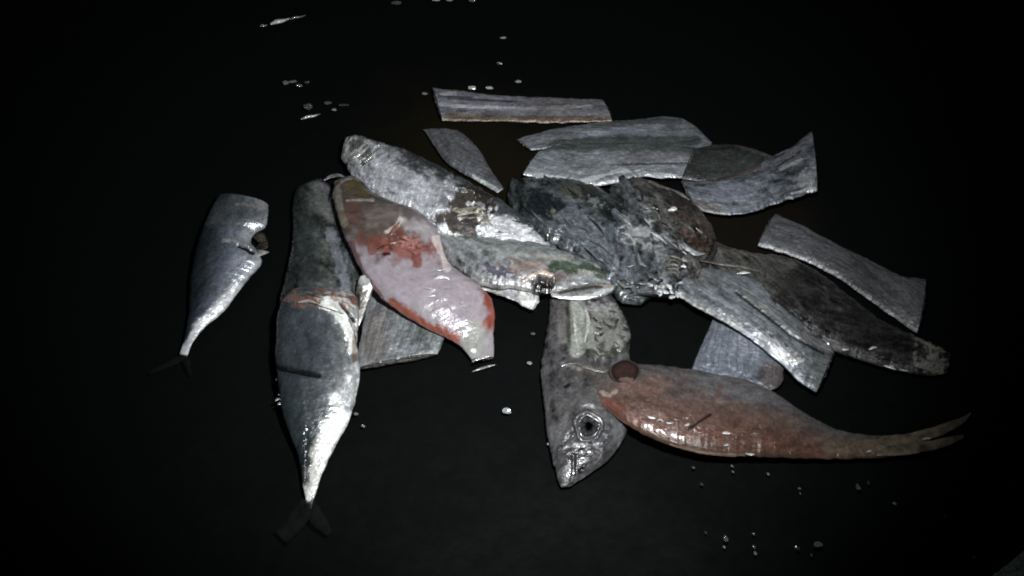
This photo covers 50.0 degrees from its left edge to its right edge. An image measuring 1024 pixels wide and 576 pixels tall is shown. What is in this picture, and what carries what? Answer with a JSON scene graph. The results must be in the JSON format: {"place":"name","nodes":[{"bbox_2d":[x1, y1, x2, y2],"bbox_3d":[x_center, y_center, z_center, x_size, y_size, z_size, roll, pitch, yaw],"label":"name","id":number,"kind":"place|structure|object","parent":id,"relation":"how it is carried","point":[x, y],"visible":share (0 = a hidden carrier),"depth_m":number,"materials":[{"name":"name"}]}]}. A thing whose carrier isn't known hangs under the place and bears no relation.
{"place":"outdoors","nodes":[
{"label":"outdoors","id":0,"kind":"place"},
{"bbox_2d":[0,0,1023,575],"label":"ground","id":1,"kind":"structure","parent":0,"point":[138,138],"depth_m":0.72,"materials":[{"name":"black"}]},
{"bbox_2d":[179,193,268,356],"bbox_3d":[-0.190,-0.006,0.715,0.052,0.012,0.151,5,50,4],"label":"mackerel tail piece","id":2,"kind":"object","parent":1,"relation":"on","point":[227,262],"visible":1,"depth_m":0.72,"materials":[{"name":"silver metal"}]},
{"bbox_2d":[270,18,289,24],"bbox_3d":[-0.190,-0.220,0.900,0.015,0.004,0.009,0,50,0],"label":"skin sliver","id":3,"kind":"object","parent":1,"relation":"on","point":[277,21],"visible":1,"depth_m":0.90,"materials":[{"name":"silver metal"}]},
{"bbox_2d":[304,103,312,109],"bbox_3d":[-0.154,-0.137,0.831,0.007,0.003,0.005,0,50,0],"label":"skin scrap","id":4,"kind":"object","parent":1,"relation":"on","point":[309,106],"visible":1,"depth_m":0.83,"materials":[{"name":"silver metal"}]},
{"bbox_2d":[301,113,320,119],"bbox_3d":[-0.151,-0.129,0.825,0.014,0.002,0.007,0,50,0],"label":"skin sliver","id":5,"kind":"object","parent":1,"relation":"on","point":[308,116],"visible":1,"depth_m":0.82,"materials":[{"name":"silver metal"}]},
{"bbox_2d":[275,286,359,508],"bbox_3d":[-0.119,0.067,0.647,0.056,0.024,0.170,0,50,0],"label":"mackerel tail piece","id":6,"kind":"object","parent":1,"relation":"on","point":[317,364],"visible":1,"depth_m":0.66,"materials":[{"name":"silver metal"}]},
{"bbox_2d":[356,273,372,326],"bbox_3d":[-0.095,0.007,0.696,0.010,0.016,0.033,11,51,9],"label":"skin scrap","id":7,"kind":"object","parent":6,"relation":"on","point":[364,291],"visible":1,"depth_m":0.70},
{"bbox_2d":[279,173,359,303],"bbox_3d":[-0.125,-0.033,0.737,0.056,0.014,0.129,0,50,0],"label":"mackerel piece","id":8,"kind":"object","parent":1,"relation":"on","point":[321,253],"visible":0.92,"depth_m":0.73,"materials":[{"name":"grey food"}]},
{"bbox_2d":[391,1,400,4],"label":"fish scale","id":9,"kind":"object","parent":1,"relation":"on","point":[396,2],"visible":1,"depth_m":0.92,"materials":[{"name":"silver metal"}]},
{"bbox_2d":[358,289,444,368],"bbox_3d":[-0.068,0.022,0.696,0.055,0.006,0.070,0,50,0],"label":"ribbon fish piece","id":10,"kind":"object","parent":1,"relation":"on","point":[390,335],"visible":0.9,"depth_m":0.69,"materials":[{"name":"grey food"}]},
{"bbox_2d":[332,176,494,361],"bbox_3d":[-0.069,-0.018,0.714,0.060,0.028,0.182,-28,55,-21],"label":"pink fish","id":11,"kind":"object","parent":1,"relation":"on","point":[414,274],"visible":1,"depth_m":0.70},
{"bbox_2d":[341,135,556,247],"bbox_3d":[-0.054,-0.063,0.755,0.183,0.019,0.053,28,55,21],"label":"torn mackerel","id":12,"kind":"object","parent":1,"relation":"on","point":[445,201],"visible":0.99,"depth_m":0.75,"materials":[{"name":"silver metal"}]},
{"bbox_2d":[423,128,503,192],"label":"ribbon fish piece","id":13,"kind":"object","parent":1,"relation":"on","point":[460,152],"visible":1,"depth_m":0.79,"materials":[{"name":"grey food"}]},
{"bbox_2d":[472,365,493,371],"bbox_3d":[-0.017,0.050,0.677,0.015,0.001,0.006,0,50,0],"label":"skin scrap","id":14,"kind":"object","parent":1,"relation":"on","point":[484,367],"visible":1,"depth_m":0.68,"materials":[{"name":"silver metal"}]},
{"bbox_2d":[502,408,510,413],"bbox_3d":[-0.003,0.073,0.655,0.005,0.002,0.003,0,50,0],"label":"flesh crumb","id":15,"kind":"object","parent":1,"relation":"on","point":[506,410],"visible":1,"depth_m":0.66,"materials":[{"name":"white food"}]},
{"bbox_2d":[432,88,611,123],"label":"ribbon fish piece","id":16,"kind":"object","parent":1,"relation":"on","point":[458,105],"visible":1,"depth_m":0.83,"materials":[{"name":"grey food"}]},
{"bbox_2d":[440,235,613,309],"bbox_3d":[0.003,-0.013,0.713,0.131,0.015,0.052,12,51,10],"label":"split belly fish","id":17,"kind":"object","parent":1,"relation":"on","point":[526,274],"visible":1,"depth_m":0.71},
{"bbox_2d":[507,175,652,305],"bbox_3d":[0.049,-0.042,0.744,0.143,0.018,0.070,37,59,27],"label":"dark mackerel","id":18,"kind":"object","parent":1,"relation":"on","point":[574,217],"visible":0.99,"depth_m":0.74,"materials":[{"name":"black food"}]},
{"bbox_2d":[540,294,630,486],"bbox_3d":[0.046,0.054,0.663,0.057,0.017,0.142,0,50,0],"label":"severed fish head","id":19,"kind":"object","parent":1,"relation":"on","point":[587,345],"visible":0.99,"depth_m":0.66},
{"bbox_2d":[523,142,694,185],"bbox_3d":[0.070,-0.088,0.780,0.125,0.008,0.046,0,50,0],"label":"ribbon fish piece","id":20,"kind":"object","parent":1,"relation":"on","point":[599,163],"visible":1,"depth_m":0.78,"materials":[{"name":"silver food"}]},
{"bbox_2d":[517,116,712,149],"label":"ribbon fish piece","id":21,"kind":"object","parent":1,"relation":"on","point":[674,131],"visible":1,"depth_m":0.81,"materials":[{"name":"grey food"}]},
{"bbox_2d":[609,175,758,298],"bbox_3d":[0.092,-0.039,0.734,0.086,0.017,0.129,-21,53,-17],"label":"gutted fish head","id":22,"kind":"object","parent":1,"relation":"on","point":[665,236],"visible":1,"depth_m":0.72},
{"bbox_2d":[682,144,771,181],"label":"ribbon fish piece","id":23,"kind":"object","parent":1,"relation":"on","point":[713,162],"visible":1,"depth_m":0.79,"materials":[{"name":"grey food"}]},
{"bbox_2d":[692,317,783,390],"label":"ribbon fish piece","id":24,"kind":"object","parent":1,"relation":"on","point":[726,349],"visible":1,"depth_m":0.68,"materials":[{"name":"silver food"}]},
{"bbox_2d":[681,131,817,214],"bbox_3d":[0.177,-0.076,0.768,0.111,0.012,0.053,-19,52,-15],"label":"ribbon fish piece","id":25,"kind":"object","parent":1,"relation":"on","point":[791,173],"visible":1,"depth_m":0.76,"materials":[{"name":"grey food"}]},
{"bbox_2d":[595,359,970,459],"bbox_3d":[0.162,0.071,0.644,0.226,0.024,0.063,0,50,0],"label":"red fish","id":26,"kind":"object","parent":1,"relation":"on","point":[699,411],"visible":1,"depth_m":0.64},
{"bbox_2d":[814,542,822,546],"bbox_3d":[0.167,0.140,0.600,0.005,0.001,0.002,0,50,0],"label":"fish scale","id":27,"kind":"object","parent":1,"relation":"on","point":[818,544],"visible":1,"depth_m":0.60,"materials":[{"name":"silver metal"}]},
{"bbox_2d":[705,241,949,375],"bbox_3d":[0.191,0.010,0.699,0.180,0.016,0.053,32,57,24],"label":"dark brown fish","id":28,"kind":"object","parent":1,"relation":"on","point":[835,317],"visible":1,"depth_m":0.69},
{"bbox_2d":[677,268,834,391],"bbox_3d":[0.158,0.016,0.693,0.113,0.013,0.055,35,58,26],"label":"ribbon fish piece","id":29,"kind":"object","parent":28,"relation":"on","point":[795,347],"visible":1,"depth_m":0.68,"materials":[{"name":"silver metal"}]},
{"bbox_2d":[758,214,926,332],"bbox_3d":[0.222,-0.015,0.727,0.122,0.007,0.045,32,57,24],"label":"ribbon fish piece","id":30,"kind":"object","parent":1,"relation":"on","point":[900,299],"visible":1,"depth_m":0.72,"materials":[{"name":"grey food"}]},
{"bbox_2d":[993,551,1023,575],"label":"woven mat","id":31,"kind":"object","parent":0,"point":[1014,567],"visible":1,"depth_m":0.59,"materials":[{"name":"black"}]}
]}

